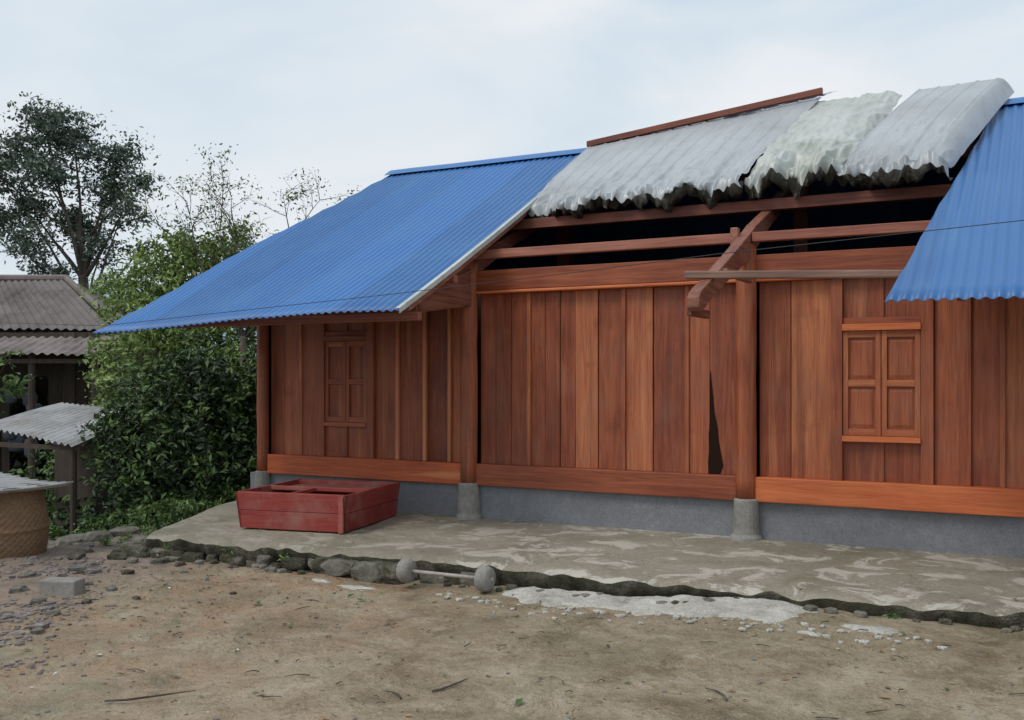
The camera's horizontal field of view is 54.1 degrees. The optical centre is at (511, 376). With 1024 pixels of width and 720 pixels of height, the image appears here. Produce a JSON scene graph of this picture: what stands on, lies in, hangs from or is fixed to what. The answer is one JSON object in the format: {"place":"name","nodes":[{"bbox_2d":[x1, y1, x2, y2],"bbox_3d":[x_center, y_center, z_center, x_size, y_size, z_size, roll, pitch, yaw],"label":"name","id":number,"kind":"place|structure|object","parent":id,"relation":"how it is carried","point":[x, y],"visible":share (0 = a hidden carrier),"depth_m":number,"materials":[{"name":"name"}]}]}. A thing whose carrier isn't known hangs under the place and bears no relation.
{"place":"outdoors","nodes":[
{"label":"outdoors","id":0,"kind":"place"},
{"bbox_2d":[89,282,256,367],"bbox_3d":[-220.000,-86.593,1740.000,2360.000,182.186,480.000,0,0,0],"label":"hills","id":1,"kind":"structure","parent":0,"point":[163,338],"depth_m":1638.30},
{"bbox_2d":[0,379,1023,719],"bbox_3d":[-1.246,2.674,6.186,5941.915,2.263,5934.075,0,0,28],"label":"ground","id":2,"kind":"structure","parent":0,"point":[922,673],"depth_m":5.93,"materials":[{"name":"brown soil"}]},
{"bbox_2d":[0,348,41,413],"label":"young tree","id":3,"kind":"object","parent":2,"relation":"on","point":[17,388],"visible":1,"depth_m":12.02,"materials":[{"name":"green plant"}]},
{"bbox_2d":[0,472,73,558],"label":"woven basket","id":4,"kind":"object","parent":2,"relation":"on","point":[25,523],"visible":0.89,"depth_m":9.36,"materials":[{"name":"brown wicker"}]},
{"bbox_2d":[39,577,84,596],"bbox_3d":[-3.523,1.660,7.847,0.300,0.150,0.160,0,0,8],"label":"concrete block","id":5,"kind":"object","parent":2,"relation":"on","point":[63,586],"depth_m":7.78,"materials":[{"name":"grey concrete"}]},
{"bbox_2d":[0,402,137,536],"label":"lean to shed","id":6,"kind":"object","parent":2,"relation":"on","point":[60,424],"visible":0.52,"depth_m":14.79,"materials":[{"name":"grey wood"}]},
{"bbox_2d":[0,91,164,294],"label":"tall tree","id":7,"kind":"object","parent":2,"relation":"on","point":[75,227],"visible":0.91,"depth_m":27.77,"materials":[{"name":"green plant"}]},
{"bbox_2d":[0,541,174,676],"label":"gravel","id":8,"kind":"structure","parent":2,"relation":"on","point":[20,617],"depth_m":7.38,"materials":[{"name":"grey gravel"}]},
{"bbox_2d":[0,275,186,522],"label":"old farmhouse","id":9,"kind":"object","parent":2,"relation":"on","point":[52,355],"visible":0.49,"depth_m":19.26,"materials":[{"name":"grey wood"}]},
{"bbox_2d":[46,497,156,540],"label":"undergrowth","id":10,"kind":"object","parent":2,"relation":"on","point":[60,516],"visible":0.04,"depth_m":13.92,"materials":[{"name":"green plant"}]},
{"bbox_2d":[47,521,172,548],"bbox_3d":[-5.600,2.051,12.428,4.349,0.857,2.525,0,0,28],"label":"stone pile","id":11,"kind":"object","parent":2,"relation":"on","point":[72,539],"visible":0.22,"depth_m":10.92,"materials":[{"name":"grey stone"}]},
{"bbox_2d":[11,377,234,494],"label":"distant trees","id":12,"kind":"object","parent":2,"relation":"on","point":[21,459],"visible":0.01,"depth_m":23.46,"materials":[{"name":"green plant"}]},
{"bbox_2d":[2,417,251,526],"bbox_3d":[-5.254,1.581,17.290,7.083,2.941,3.794,0,0,-22],"label":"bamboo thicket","id":13,"kind":"object","parent":2,"relation":"on","point":[49,492],"visible":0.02,"depth_m":16.80,"materials":[{"name":"green plant"}]},
{"bbox_2d":[48,482,249,539],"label":"weeds","id":14,"kind":"object","parent":2,"relation":"on","point":[178,510],"visible":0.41,"depth_m":11.93,"materials":[{"name":"green plant"}]},
{"bbox_2d":[74,332,256,525],"bbox_3d":[-4.271,0.943,13.555,3.306,3.126,2.580,0,0,0],"label":"dense shrub","id":15,"kind":"object","parent":2,"relation":"on","point":[175,408],"visible":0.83,"depth_m":13.09,"materials":[{"name":"green plant"}]},
{"bbox_2d":[73,214,267,495],"bbox_3d":[-5.333,0.298,16.915,4.598,6.210,2.803,0,0,0],"label":"leafy tree","id":16,"kind":"object","parent":2,"relation":"on","point":[173,273],"visible":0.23,"depth_m":16.57,"materials":[{"name":"green plant"}]},
{"bbox_2d":[104,143,359,477],"bbox_3d":[-4.123,-0.172,16.201,4.591,7.146,2.663,0,0,0],"label":"bare branched tree","id":17,"kind":"object","parent":2,"relation":"on","point":[243,335],"visible":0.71,"depth_m":16.14,"materials":[{"name":"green plant"}]},
{"bbox_2d":[31,587,755,719],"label":"litter scraps","id":18,"kind":"object","parent":2,"relation":"on","point":[353,695],"visible":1,"depth_m":5.82,"materials":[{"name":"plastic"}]},
{"bbox_2d":[396,558,495,591],"bbox_3d":[-0.531,1.569,7.929,0.853,0.203,0.199,0,0,26],"label":"cement barbell","id":19,"kind":"object","parent":2,"relation":"on","point":[484,578],"visible":1,"depth_m":7.89,"materials":[{"name":"concrete"}]},
{"bbox_2d":[94,518,902,618],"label":"grass tufts","id":20,"kind":"object","parent":2,"relation":"on","point":[120,541],"visible":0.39,"depth_m":10.03,"materials":[{"name":"green plant"}]},
{"bbox_2d":[2,561,1019,719],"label":"scattered clods","id":21,"kind":"object","parent":2,"relation":"on","point":[540,678],"visible":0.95,"depth_m":6.14,"materials":[{"name":"soil"}]},
{"bbox_2d":[0,569,1023,718],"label":"fallen twigs","id":22,"kind":"object","parent":2,"relation":"on","point":[393,692],"visible":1,"depth_m":5.38,"materials":[{"name":"brown wood"}]},
{"bbox_2d":[7,521,1023,719],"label":"leaf litter","id":23,"kind":"object","parent":2,"relation":"on","point":[518,701],"visible":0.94,"depth_m":6.80,"materials":[{"name":"brown plant"}]},
{"bbox_2d":[0,501,1023,650],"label":"concrete terrace","id":24,"kind":"structure","parent":0,"point":[764,580],"depth_m":8.10,"materials":[{"name":"concrete"}]},
{"bbox_2d":[235,479,399,533],"bbox_3d":[-1.957,1.308,10.266,1.199,0.359,1.300,0,0,17],"label":"red wooden box","id":25,"kind":"object","parent":24,"relation":"on","point":[339,506],"visible":1,"depth_m":9.77,"materials":[{"name":"paint"}]},
{"bbox_2d":[255,470,762,541],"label":"column pedestals","id":26,"kind":"object","parent":24,"relation":"on","point":[746,527],"depth_m":9.25,"materials":[{"name":"grey concrete"}]},
{"bbox_2d":[257,243,756,498],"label":"columns","id":27,"kind":"structure","parent":26,"relation":"on","point":[746,356],"depth_m":10.57,"materials":[{"name":"brown wood"}]},
{"bbox_2d":[250,472,1023,557],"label":"foundation","id":28,"kind":"object","parent":24,"relation":"on","point":[988,535],"visible":0.52,"depth_m":9.43,"materials":[{"name":"paint"}]},
{"bbox_2d":[267,246,1023,517],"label":"sill and plate beams","id":29,"kind":"structure","parent":28,"relation":"on","point":[983,500],"depth_m":9.62,"materials":[{"name":"brown wood"}]},
{"bbox_2d":[408,184,810,318],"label":"rafters","id":30,"kind":"object","parent":29,"relation":"on","point":[702,293],"visible":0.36,"depth_m":9.94,"materials":[{"name":"brown wood"}]},
{"bbox_2d":[171,129,983,327],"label":"purlins","id":31,"kind":"object","parent":30,"relation":"on","point":[841,199],"visible":0.3,"depth_m":9.75,"materials":[{"name":"brown wood"}]},
{"bbox_2d":[92,103,1023,333],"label":"blue metal roof","id":32,"kind":"structure","parent":31,"relation":"on","point":[400,233],"depth_m":11.03,"materials":[{"name":"blue metal"}]},
{"bbox_2d":[404,127,984,310],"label":"verge battens","id":33,"kind":"object","parent":32,"relation":"attached to","point":[440,284],"visible":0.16,"depth_m":9.92,"materials":[{"name":"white wood"}]},
{"bbox_2d":[385,97,1023,312],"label":"ridge cap and verge trim","id":34,"kind":"object","parent":32,"relation":"attached to","point":[413,298],"visible":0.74,"depth_m":10.82,"materials":[{"name":"blue paint"}]},
{"bbox_2d":[731,91,835,115],"bbox_3d":[2.544,-3.149,12.071,2.580,0.388,0.586,0,0,28],"label":"peeled roof sheet back","id":35,"kind":"object","parent":32,"relation":"on","point":[824,94],"visible":0.16,"depth_m":11.80,"materials":[{"name":"silver metal"}]},
{"bbox_2d":[684,270,901,278],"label":"eave beam","id":36,"kind":"structure","parent":32,"relation":"attached to","point":[804,274],"depth_m":7.80,"materials":[{"name":"brown wood"}]},
{"bbox_2d":[528,96,821,218],"bbox_3d":[1.786,-2.430,11.147,2.855,1.515,2.070,0,0,28],"label":"corrugated roof sheet","id":37,"kind":"object","parent":31,"relation":"on","point":[709,162],"visible":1,"depth_m":10.87,"materials":[{"name":"silver metal"}]},
{"bbox_2d":[587,87,822,146],"bbox_3d":[2.224,-3.070,11.957,2.880,0.359,0.070,0,0,28],"label":"holding batten","id":38,"kind":"object","parent":37,"relation":"on","point":[726,112],"visible":1,"depth_m":11.86,"materials":[{"name":"brown wood"}]},
{"bbox_2d":[745,90,902,200],"bbox_3d":[3.243,-2.421,10.381,0.968,1.439,2.145,0,0,37],"label":"damaged roof sheet","id":39,"kind":"object","parent":31,"relation":"on","point":[818,141],"visible":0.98,"depth_m":10.01,"materials":[{"name":"metal"}]},
{"bbox_2d":[836,78,1013,189],"bbox_3d":[4.120,-2.422,9.943,1.042,1.435,2.391,0,0,40],"label":"peeled roof sheet curled","id":40,"kind":"object","parent":31,"relation":"on","point":[917,135],"visible":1,"depth_m":9.46,"materials":[{"name":"silver metal"}]},
{"bbox_2d":[269,278,1023,487],"bbox_3d":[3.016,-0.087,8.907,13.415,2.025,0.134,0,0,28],"label":"plank walls","id":41,"kind":"structure","parent":29,"relation":"on","point":[641,379],"depth_m":9.68,"materials":[{"name":"brown wood"}]},
{"bbox_2d":[0,220,1023,325],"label":"electric cable","id":42,"kind":"object","parent":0,"point":[563,273],"visible":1,"depth_m":7.84,"materials":[{"name":"black plastic"}]},
{"bbox_2d":[0,0,1023,283],"label":"sky","id":43,"kind":"structure","parent":0,"point":[354,92],"materials":[{"name":"white"}]}
]}

